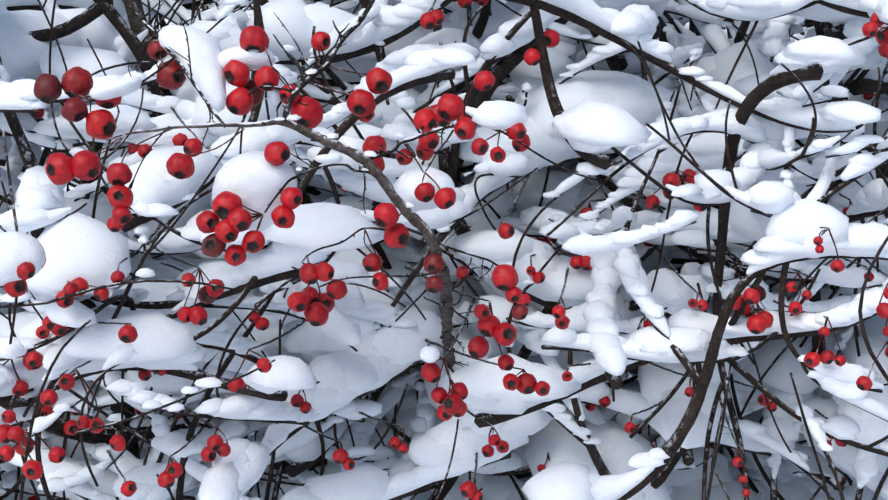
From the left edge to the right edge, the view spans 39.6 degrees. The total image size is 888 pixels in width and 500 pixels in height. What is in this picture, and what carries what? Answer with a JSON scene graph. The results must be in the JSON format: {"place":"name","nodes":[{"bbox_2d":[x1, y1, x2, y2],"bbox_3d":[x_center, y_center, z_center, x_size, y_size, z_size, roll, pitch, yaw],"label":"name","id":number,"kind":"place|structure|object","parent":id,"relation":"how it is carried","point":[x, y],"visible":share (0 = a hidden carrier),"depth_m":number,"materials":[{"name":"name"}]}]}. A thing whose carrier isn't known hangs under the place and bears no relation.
{"place":"outdoors","nodes":[
{"label":"outdoors","id":0,"kind":"place"},
{"bbox_2d":[0,0,848,490],"bbox_3d":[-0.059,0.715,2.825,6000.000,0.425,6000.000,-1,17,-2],"label":"ground snow","id":1,"kind":"structure","parent":0,"point":[210,6],"depth_m":3.65,"materials":[{"name":"white snow"}]},
{"bbox_2d":[0,0,887,499],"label":"branches","id":2,"kind":"object","parent":1,"relation":"on","point":[452,168],"visible":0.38,"depth_m":0.76,"materials":[{"name":"brown plant"}]},
{"bbox_2d":[0,0,887,499],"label":"shrub snow on branches","id":3,"kind":"structure","parent":2,"relation":"on","point":[606,108],"depth_m":0.83,"materials":[{"name":"white snow"}]},
{"bbox_2d":[0,22,469,364],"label":"shrub snow lumps","id":4,"kind":"object","parent":3,"relation":"on","point":[254,180],"visible":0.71,"depth_m":0.56,"materials":[{"name":"white snow"}]},
{"bbox_2d":[0,0,887,499],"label":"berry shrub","id":5,"kind":"object","parent":2,"relation":"attached to","point":[232,214],"visible":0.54,"depth_m":0.59,"materials":[{"name":"red plant"}]}
]}

